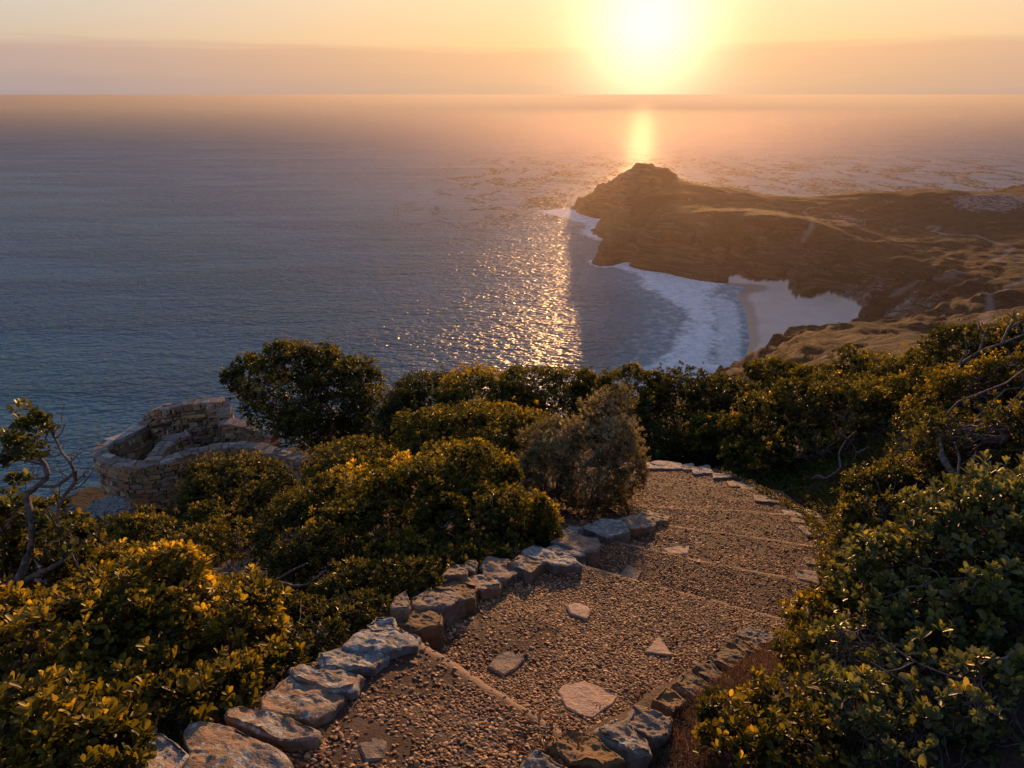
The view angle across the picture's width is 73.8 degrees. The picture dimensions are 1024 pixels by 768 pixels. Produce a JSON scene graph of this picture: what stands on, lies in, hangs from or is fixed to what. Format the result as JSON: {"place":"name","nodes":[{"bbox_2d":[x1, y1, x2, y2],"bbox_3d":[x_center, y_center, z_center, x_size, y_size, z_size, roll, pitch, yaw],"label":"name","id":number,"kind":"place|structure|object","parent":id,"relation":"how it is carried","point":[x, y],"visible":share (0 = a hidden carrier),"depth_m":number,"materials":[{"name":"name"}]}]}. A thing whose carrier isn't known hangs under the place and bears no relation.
{"place":"outdoors","nodes":[
{"label":"outdoors","id":0,"kind":"place"},
{"bbox_2d":[176,462,838,767],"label":"path","id":1,"kind":"structure","parent":0,"point":[374,730],"depth_m":3.41,"materials":[{"name":"gravel"}]},
{"bbox_2d":[142,733,188,767],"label":"kerb stone","id":2,"kind":"object","parent":1,"relation":"on","point":[171,753],"visible":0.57,"depth_m":2.04,"materials":[{"name":"stone"}]},
{"bbox_2d":[183,721,293,767],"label":"kerb stone","id":3,"kind":"object","parent":1,"relation":"on","point":[209,745],"visible":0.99,"depth_m":2.09,"materials":[{"name":"stone"}]},
{"bbox_2d":[224,706,322,751],"bbox_3d":[-0.815,1.298,2.349,0.383,0.422,0.123,5,24,12],"label":"kerb stone","id":4,"kind":"object","parent":1,"relation":"on","point":[285,732],"visible":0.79,"depth_m":2.26,"materials":[{"name":"stone"}]},
{"bbox_2d":[259,675,344,728],"bbox_3d":[-0.752,1.294,2.512,0.291,0.456,0.249,6,24,14],"label":"kerb stone","id":5,"kind":"object","parent":1,"relation":"on","point":[314,706],"visible":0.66,"depth_m":2.42,"materials":[{"name":"stone"}]},
{"bbox_2d":[288,664,364,700],"bbox_3d":[-0.713,1.259,2.629,0.290,0.381,0.176,0,23,0],"label":"kerb stone","id":6,"kind":"object","parent":1,"relation":"on","point":[346,685],"visible":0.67,"depth_m":2.56,"materials":[{"name":"stone"}]},
{"bbox_2d":[317,648,389,675],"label":"kerb stone","id":7,"kind":"object","parent":1,"relation":"on","point":[362,663],"visible":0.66,"depth_m":2.69,"materials":[{"name":"stone"}]},
{"bbox_2d":[358,737,386,761],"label":"paving stone","id":8,"kind":"object","parent":1,"relation":"on","point":[374,750],"visible":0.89,"depth_m":2.27,"materials":[{"name":"stone"}]},
{"bbox_2d":[366,617,396,631],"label":"kerb stone","id":9,"kind":"object","parent":1,"relation":"on","point":[378,623],"visible":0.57,"depth_m":3.04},
{"bbox_2d":[342,629,421,659],"bbox_3d":[-0.547,1.242,2.958,0.326,0.463,0.239,0,23,0],"label":"kerb stone","id":10,"kind":"object","parent":1,"relation":"on","point":[394,644],"visible":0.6,"depth_m":2.85,"materials":[{"name":"stone"}]},
{"bbox_2d":[390,591,410,621],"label":"kerb stone","id":11,"kind":"object","parent":1,"relation":"on","point":[400,608],"visible":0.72,"depth_m":3.21,"materials":[{"name":"stone"}]},
{"bbox_2d":[397,609,443,650],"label":"kerb stone","id":12,"kind":"object","parent":1,"relation":"on","point":[427,626],"visible":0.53,"depth_m":3.22,"materials":[{"name":"stone"}]},
{"bbox_2d":[410,588,465,627],"bbox_3d":[-0.379,1.256,3.573,0.281,0.465,0.317,0,23,0],"label":"kerb stone","id":13,"kind":"object","parent":1,"relation":"on","point":[448,605],"visible":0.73,"depth_m":3.48,"materials":[{"name":"stone"}]},
{"bbox_2d":[441,564,467,583],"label":"kerb stone","id":14,"kind":"object","parent":1,"relation":"on","point":[457,572],"visible":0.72,"depth_m":3.85,"materials":[{"name":"stone"}]},
{"bbox_2d":[435,580,477,614],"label":"kerb stone","id":15,"kind":"object","parent":1,"relation":"on","point":[468,592],"visible":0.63,"depth_m":3.68,"materials":[{"name":"stone"}]},
{"bbox_2d":[463,560,477,576],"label":"kerb stone","id":16,"kind":"object","parent":1,"relation":"on","point":[470,567],"visible":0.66,"depth_m":4.01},
{"bbox_2d":[462,574,502,598],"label":"kerb stone","id":17,"kind":"object","parent":1,"relation":"on","point":[488,586],"visible":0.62,"depth_m":3.83,"materials":[{"name":"stone"}]},
{"bbox_2d":[479,556,521,588],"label":"kerb stone","id":18,"kind":"object","parent":1,"relation":"on","point":[496,568],"visible":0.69,"depth_m":4.05,"materials":[{"name":"stone"}]},
{"bbox_2d":[487,651,523,676],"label":"paving stone","id":19,"kind":"object","parent":1,"relation":"on","point":[505,663],"visible":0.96,"depth_m":3.19,"materials":[{"name":"stone"}]},
{"bbox_2d":[507,553,546,582],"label":"kerb stone","id":20,"kind":"object","parent":1,"relation":"on","point":[530,569],"visible":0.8,"depth_m":4.14,"materials":[{"name":"stone"}]},
{"bbox_2d":[519,750,566,767],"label":"kerb stone","id":21,"kind":"object","parent":1,"relation":"on","point":[535,759],"visible":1,"depth_m":2.25,"materials":[{"name":"stone"}]},
{"bbox_2d":[520,546,582,573],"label":"kerb stone","id":22,"kind":"object","parent":1,"relation":"on","point":[556,563],"visible":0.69,"depth_m":4.26,"materials":[{"name":"stone"}]},
{"bbox_2d":[545,545,585,564],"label":"kerb stone","id":23,"kind":"object","parent":1,"relation":"on","point":[578,555],"visible":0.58,"depth_m":4.52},
{"bbox_2d":[556,525,584,537],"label":"kerb stone","id":24,"kind":"object","parent":1,"relation":"on","point":[576,529],"visible":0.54,"depth_m":5.04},
{"bbox_2d":[550,532,600,568],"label":"kerb stone","id":25,"kind":"object","parent":1,"relation":"on","point":[591,546],"visible":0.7,"depth_m":4.66,"materials":[{"name":"stone"}]},
{"bbox_2d":[566,602,591,619],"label":"paving stone","id":26,"kind":"object","parent":1,"relation":"on","point":[580,610],"visible":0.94,"depth_m":3.76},
{"bbox_2d":[558,682,616,718],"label":"paving stone","id":27,"kind":"object","parent":1,"relation":"on","point":[581,698],"visible":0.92,"depth_m":2.98,"materials":[{"name":"stone"}]},
{"bbox_2d":[584,518,630,543],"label":"kerb stone","id":28,"kind":"object","parent":1,"relation":"on","point":[607,530],"visible":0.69,"depth_m":5.16,"materials":[{"name":"stone"}]},
{"bbox_2d":[591,719,652,767],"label":"kerb stone","id":29,"kind":"object","parent":1,"relation":"on","point":[626,742],"visible":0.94,"depth_m":2.43,"materials":[{"name":"stone"}]},
{"bbox_2d":[620,565,640,579],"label":"paving stone","id":30,"kind":"object","parent":1,"relation":"on","point":[629,571],"visible":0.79,"depth_m":4.60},
{"bbox_2d":[615,515,656,537],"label":"kerb stone","id":31,"kind":"object","parent":1,"relation":"on","point":[637,527],"visible":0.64,"depth_m":5.51,"materials":[{"name":"stone"}]},
{"bbox_2d":[636,510,669,525],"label":"kerb stone","id":32,"kind":"object","parent":1,"relation":"on","point":[659,519],"visible":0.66,"depth_m":5.76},
{"bbox_2d":[645,637,672,656],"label":"paving stone","id":33,"kind":"object","parent":1,"relation":"on","point":[658,647],"visible":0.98,"depth_m":3.44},
{"bbox_2d":[644,460,681,470],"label":"kerb stone","id":34,"kind":"object","parent":1,"relation":"on","point":[660,465],"visible":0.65,"depth_m":8.68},
{"bbox_2d":[650,686,686,721],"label":"kerb stone","id":35,"kind":"object","parent":1,"relation":"on","point":[666,698],"visible":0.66,"depth_m":2.77,"materials":[{"name":"stone"}]},
{"bbox_2d":[663,545,688,553],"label":"paving stone","id":36,"kind":"object","parent":1,"relation":"on","point":[677,549],"visible":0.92,"depth_m":5.27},
{"bbox_2d":[681,463,694,471],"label":"kerb stone","id":37,"kind":"object","parent":1,"relation":"on","point":[689,466],"visible":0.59,"depth_m":8.85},
{"bbox_2d":[691,465,713,475],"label":"kerb stone","id":38,"kind":"object","parent":1,"relation":"on","point":[705,470],"visible":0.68,"depth_m":8.69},
{"bbox_2d":[692,660,725,684],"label":"kerb stone","id":39,"kind":"object","parent":1,"relation":"on","point":[702,670],"visible":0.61,"depth_m":3.08,"materials":[{"name":"stone"}]},
{"bbox_2d":[712,472,732,480],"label":"kerb stone","id":40,"kind":"object","parent":1,"relation":"on","point":[718,476],"visible":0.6,"depth_m":8.49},
{"bbox_2d":[706,647,745,672],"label":"kerb stone","id":41,"kind":"object","parent":1,"relation":"on","point":[718,656],"visible":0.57,"depth_m":3.24,"materials":[{"name":"stone"}]},
{"bbox_2d":[726,481,753,487],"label":"edging stone","id":42,"kind":"object","parent":1,"relation":"on","point":[735,484],"visible":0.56,"depth_m":8.22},
{"bbox_2d":[727,637,756,659],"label":"kerb stone","id":43,"kind":"object","parent":1,"relation":"on","point":[739,644],"visible":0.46,"depth_m":3.39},
{"bbox_2d":[737,635,764,652],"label":"kerb stone","id":44,"kind":"object","parent":1,"relation":"on","point":[749,641],"visible":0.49,"depth_m":3.45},
{"bbox_2d":[740,486,761,491],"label":"edging stone","id":45,"kind":"object","parent":1,"relation":"on","point":[745,487],"visible":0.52,"depth_m":8.03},
{"bbox_2d":[753,494,779,504],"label":"edging stone","id":46,"kind":"object","parent":1,"relation":"on","point":[764,499],"visible":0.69,"depth_m":7.50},
{"bbox_2d":[790,517,807,523],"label":"edging stone","id":47,"kind":"object","parent":1,"relation":"on","point":[795,520],"visible":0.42,"depth_m":6.69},
{"bbox_2d":[781,510,818,515],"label":"edging stone","id":48,"kind":"object","parent":1,"relation":"on","point":[789,511],"visible":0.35,"depth_m":7.06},
{"bbox_2d":[784,600,816,622],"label":"edging stone","id":49,"kind":"object","parent":1,"relation":"on","point":[805,616],"visible":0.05,"depth_m":4.25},
{"bbox_2d":[793,569,819,584],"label":"edging stone","id":50,"kind":"object","parent":1,"relation":"on","point":[808,576],"visible":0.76,"depth_m":4.94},
{"bbox_2d":[798,526,823,537],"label":"edging stone","id":51,"kind":"object","parent":1,"relation":"on","point":[803,530],"visible":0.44,"depth_m":6.32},
{"bbox_2d":[803,557,824,566],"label":"edging stone","id":52,"kind":"object","parent":1,"relation":"on","point":[807,560],"visible":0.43,"depth_m":5.34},
{"bbox_2d":[0,96,1023,700],"bbox_3d":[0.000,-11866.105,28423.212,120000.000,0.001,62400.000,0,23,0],"label":"sea","id":53,"kind":"structure","parent":0,"point":[158,250],"depth_m":1208.47,"materials":[{"name":"liquid"}]},
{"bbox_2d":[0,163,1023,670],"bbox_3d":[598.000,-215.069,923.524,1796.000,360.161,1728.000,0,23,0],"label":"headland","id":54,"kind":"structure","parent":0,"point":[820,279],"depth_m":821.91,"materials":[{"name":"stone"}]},
{"bbox_2d":[0,0,1023,95],"label":"sky","id":55,"kind":"structure","parent":0,"point":[48,47],"materials":[{"name":"orange"}]},
{"bbox_2d":[6,392,1023,767],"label":"hillside","id":56,"kind":"structure","parent":0,"point":[1010,752],"depth_m":2.77,"materials":[{"name":"soil"}]},
{"bbox_2d":[22,524,74,583],"bbox_3d":[-16.345,6.199,24.105,1.305,2.504,1.220,0,23,0],"label":"rock","id":57,"kind":"object","parent":56,"relation":"on","point":[37,564],"visible":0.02,"depth_m":23.56,"materials":[{"name":"grey stone"}]},
{"bbox_2d":[0,484,98,674],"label":"bush","id":58,"kind":"object","parent":56,"relation":"on","point":[12,553],"visible":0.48,"depth_m":3.27,"materials":[{"name":"green plant"}]},
{"bbox_2d":[0,397,101,590],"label":"tree","id":59,"kind":"object","parent":56,"relation":"on","point":[16,439],"visible":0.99,"depth_m":3.15,"materials":[{"name":"green plant"}]},
{"bbox_2d":[41,502,75,518],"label":"rock","id":60,"kind":"object","parent":56,"relation":"on","point":[70,508],"visible":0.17,"depth_m":25.38,"materials":[{"name":"grey stone"}]},
{"bbox_2d":[35,490,115,572],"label":"bush","id":61,"kind":"object","parent":56,"relation":"on","point":[100,536],"visible":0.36,"depth_m":3.51,"materials":[{"name":"green plant"}]},
{"bbox_2d":[67,508,98,525],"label":"rock","id":62,"kind":"object","parent":56,"relation":"on","point":[93,516],"visible":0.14,"depth_m":24.93,"materials":[{"name":"grey stone"}]},
{"bbox_2d":[77,525,114,576],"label":"rock","id":63,"kind":"object","parent":56,"relation":"on","point":[103,542],"depth_m":23.65,"materials":[{"name":"grey stone"}]},
{"bbox_2d":[84,495,139,542],"bbox_3d":[-15.003,5.626,26.018,1.822,2.664,1.552,0,23,0],"label":"rock","id":64,"kind":"object","parent":56,"relation":"on","point":[106,506],"visible":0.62,"depth_m":25.36,"materials":[{"name":"grey stone"}]},
{"bbox_2d":[97,503,178,636],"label":"bush","id":65,"kind":"object","parent":56,"relation":"on","point":[137,523],"visible":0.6,"depth_m":6.44,"materials":[{"name":"green plant"}]},
{"bbox_2d":[0,537,276,661],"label":"bush","id":66,"kind":"object","parent":56,"relation":"on","point":[108,556],"visible":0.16,"depth_m":3.51,"materials":[{"name":"green plant"}]},
{"bbox_2d":[177,557,325,588],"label":"forked branch","id":67,"kind":"object","parent":66,"relation":"attached to","point":[286,584],"visible":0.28,"depth_m":3.65,"materials":[{"name":"brown plant"}]},
{"bbox_2d":[0,539,314,767],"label":"broad leaved bush","id":68,"kind":"object","parent":56,"relation":"on","point":[86,692],"visible":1,"depth_m":2.61,"materials":[{"name":"green plant"}]},
{"bbox_2d":[93,397,326,510],"bbox_3d":[-12.752,2.953,29.983,10.579,4.096,6.109,0,23,0],"label":"stone lookout","id":69,"kind":"object","parent":56,"relation":"on","point":[148,455],"visible":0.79,"depth_m":28.64,"materials":[{"name":"stone"}]},
{"bbox_2d":[165,513,276,580],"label":"bush","id":70,"kind":"object","parent":56,"relation":"on","point":[222,537],"visible":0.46,"depth_m":5.96,"materials":[{"name":"green plant"}]},
{"bbox_2d":[160,449,322,560],"bbox_3d":[-6.590,3.142,16.668,3.344,2.837,4.972,-16,28,-33],"label":"dark bush","id":71,"kind":"object","parent":56,"relation":"on","point":[205,503],"visible":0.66,"depth_m":16.40,"materials":[{"name":"green plant"}]},
{"bbox_2d":[217,336,397,466],"bbox_3d":[-6.788,1.556,24.207,7.310,6.152,5.028,0,23,0],"label":"bush","id":72,"kind":"object","parent":56,"relation":"on","point":[293,419],"visible":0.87,"depth_m":23.42,"materials":[{"name":"green plant"}]},
{"bbox_2d":[241,468,446,670],"bbox_3d":[-1.130,1.135,4.221,1.098,1.323,2.709,-10,25,-22],"label":"spreading bush","id":73,"kind":"object","parent":56,"relation":"on","point":[332,606],"visible":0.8,"depth_m":3.92,"materials":[{"name":"green plant"}]},
{"bbox_2d":[298,433,397,495],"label":"bush","id":74,"kind":"object","parent":56,"relation":"on","point":[311,469],"visible":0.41,"depth_m":14.78,"materials":[{"name":"green plant"}]},
{"bbox_2d":[291,436,519,549],"bbox_3d":[-0.985,1.101,6.382,2.053,1.378,0.960,-5,24,-12],"label":"yellow bush","id":75,"kind":"object","parent":56,"relation":"on","point":[376,461],"visible":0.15,"depth_m":6.30,"materials":[{"name":"plant"}]},
{"bbox_2d":[368,364,469,503],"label":"hedge bush","id":76,"kind":"object","parent":56,"relation":"on","point":[413,398],"visible":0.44,"depth_m":12.56,"materials":[{"name":"green plant"}]},
{"bbox_2d":[291,437,564,589],"bbox_3d":[-0.642,1.015,5.003,1.737,1.036,2.017,-11,25,-23],"label":"long bush","id":77,"kind":"object","parent":56,"relation":"on","point":[382,489],"visible":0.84,"depth_m":4.74,"materials":[{"name":"green plant"}]},
{"bbox_2d":[384,390,568,486],"bbox_3d":[-0.475,0.929,9.449,2.577,1.489,2.118,0,23,0],"label":"mound bush","id":78,"kind":"object","parent":56,"relation":"on","point":[498,413],"visible":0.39,"depth_m":9.15,"materials":[{"name":"green plant"}]},
{"bbox_2d":[429,361,549,440],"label":"hedge bush","id":79,"kind":"object","parent":56,"relation":"on","point":[451,391],"visible":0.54,"depth_m":12.04,"materials":[{"name":"green plant"}]},
{"bbox_2d":[498,488,563,556],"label":"bush","id":80,"kind":"object","parent":56,"relation":"on","point":[548,506],"visible":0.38,"depth_m":4.85,"materials":[{"name":"green plant"}]},
{"bbox_2d":[59,400,1017,767],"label":"leaf litter","id":81,"kind":"object","parent":56,"relation":"on","point":[635,690],"visible":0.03,"depth_m":2.93,"materials":[{"name":"plant"}]},
{"bbox_2d":[498,361,596,470],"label":"hedge bush","id":82,"kind":"object","parent":56,"relation":"on","point":[568,390],"visible":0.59,"depth_m":12.10,"materials":[{"name":"green plant"}]},
{"bbox_2d":[512,379,651,514],"bbox_3d":[0.608,0.696,6.490,1.404,1.354,1.366,0,23,0],"label":"silvery bush","id":83,"kind":"object","parent":56,"relation":"on","point":[538,452],"visible":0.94,"depth_m":6.28,"materials":[{"name":"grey plant"}]},
{"bbox_2d":[545,728,625,767],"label":"kerb stone","id":84,"kind":"object","parent":56,"relation":"on","point":[595,752],"visible":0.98,"depth_m":2.35,"materials":[{"name":"stone"}]},
{"bbox_2d":[572,361,670,447],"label":"hedge bush","id":85,"kind":"object","parent":56,"relation":"on","point":[640,375],"visible":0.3,"depth_m":11.84,"materials":[{"name":"green plant"}]},
{"bbox_2d":[624,704,672,753],"bbox_3d":[0.514,1.496,2.686,0.197,0.538,0.236,17,28,34],"label":"kerb stone","id":86,"kind":"object","parent":56,"relation":"on","point":[653,727],"visible":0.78,"depth_m":2.58,"materials":[{"name":"stone"}]},
{"bbox_2d":[616,360,766,467],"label":"hedge bush","id":87,"kind":"object","parent":56,"relation":"on","point":[724,391],"visible":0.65,"depth_m":10.93,"materials":[{"name":"green plant"}]},
{"bbox_2d":[670,670,714,704],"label":"kerb stone","id":88,"kind":"object","parent":56,"relation":"on","point":[681,684],"visible":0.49,"depth_m":2.93,"materials":[{"name":"stone"}]},
{"bbox_2d":[648,630,811,767],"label":"dry grass","id":89,"kind":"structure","parent":56,"relation":"on","point":[741,663],"depth_m":2.71,"materials":[{"name":"brown plant"}]},
{"bbox_2d":[680,389,804,479],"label":"slope bush","id":90,"kind":"object","parent":56,"relation":"on","point":[734,447],"visible":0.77,"depth_m":9.80,"materials":[{"name":"green plant"}]},
{"bbox_2d":[735,625,775,646],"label":"kerb stone","id":91,"kind":"object","parent":56,"relation":"on","point":[757,635],"visible":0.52,"depth_m":3.56,"materials":[{"name":"stone"}]},
{"bbox_2d":[691,661,855,767],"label":"bush","id":92,"kind":"object","parent":56,"relation":"on","point":[764,736],"visible":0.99,"depth_m":2.37,"materials":[{"name":"green plant"}]},
{"bbox_2d":[739,353,813,424],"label":"flat topped shrub","id":93,"kind":"object","parent":56,"relation":"on","point":[753,371],"visible":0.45,"depth_m":13.82,"materials":[{"name":"green plant"}]},
{"bbox_2d":[715,426,895,578],"bbox_3d":[3.533,1.278,7.350,2.056,1.746,4.739,3,23,7],"label":"ground cover","id":94,"kind":"object","parent":56,"relation":"on","point":[822,529],"visible":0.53,"depth_m":7.92,"materials":[{"name":"green plant"}]},
{"bbox_2d":[767,583,876,671],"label":"bush","id":95,"kind":"object","parent":56,"relation":"on","point":[801,599],"visible":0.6,"depth_m":3.18,"materials":[{"name":"green plant"}]},
{"bbox_2d":[808,512,850,551],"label":"red twigs","id":96,"kind":"object","parent":56,"relation":"on","point":[841,537],"visible":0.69,"depth_m":4.16,"materials":[{"name":"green plant"}]},
{"bbox_2d":[753,374,931,473],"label":"slope bush","id":97,"kind":"object","parent":56,"relation":"on","point":[807,432],"visible":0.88,"depth_m":8.91,"materials":[{"name":"green plant"}]},
{"bbox_2d":[811,420,873,479],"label":"twisted stem","id":98,"kind":"object","parent":97,"relation":"attached to","point":[840,465],"visible":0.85,"depth_m":7.99,"materials":[{"name":"brown plant"}]},
{"bbox_2d":[790,344,901,411],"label":"slope bush","id":99,"kind":"object","parent":56,"relation":"on","point":[840,369],"visible":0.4,"depth_m":12.24,"materials":[{"name":"green plant"}]},
{"bbox_2d":[824,445,962,560],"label":"slope bush","id":100,"kind":"object","parent":56,"relation":"on","point":[887,484],"visible":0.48,"depth_m":5.17,"materials":[{"name":"green plant"}]},
{"bbox_2d":[849,342,963,415],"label":"slope bush","id":101,"kind":"object","parent":56,"relation":"on","point":[878,375],"visible":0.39,"depth_m":9.75,"materials":[{"name":"green plant"}]},
{"bbox_2d":[798,587,1023,767],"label":"leaved bush","id":102,"kind":"object","parent":56,"relation":"on","point":[837,680],"visible":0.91,"depth_m":2.27,"materials":[{"name":"green plant"}]},
{"bbox_2d":[870,635,1023,738],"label":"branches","id":103,"kind":"object","parent":102,"relation":"on","point":[914,661],"visible":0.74,"depth_m":2.18,"materials":[{"name":"brown plant"}]},
{"bbox_2d":[820,449,1023,677],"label":"leaved bush","id":104,"kind":"object","parent":56,"relation":"on","point":[985,591],"visible":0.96,"depth_m":2.72,"materials":[{"name":"green plant"}]},
{"bbox_2d":[884,369,1023,485],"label":"slope bush","id":105,"kind":"object","parent":56,"relation":"on","point":[1000,435],"visible":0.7,"depth_m":5.14,"materials":[{"name":"green plant"}]},
{"bbox_2d":[934,427,1012,485],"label":"twisted stem","id":106,"kind":"object","parent":105,"relation":"attached to","point":[944,460],"visible":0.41,"depth_m":4.71,"materials":[{"name":"brown plant"}]},
{"bbox_2d":[899,336,1023,430],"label":"slope bush","id":107,"kind":"object","parent":56,"relation":"on","point":[979,375],"visible":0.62,"depth_m":6.20,"materials":[{"name":"green plant"}]},
{"bbox_2d":[904,311,1023,389],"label":"slope bush","id":108,"kind":"object","parent":56,"relation":"on","point":[953,334],"visible":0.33,"depth_m":7.77,"materials":[{"name":"green plant"}]},
{"bbox_2d":[943,310,1023,380],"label":"dead twigs","id":109,"kind":"object","parent":108,"relation":"attached to","point":[970,357],"visible":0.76,"depth_m":7.01,"materials":[{"name":"wood"}]}
]}

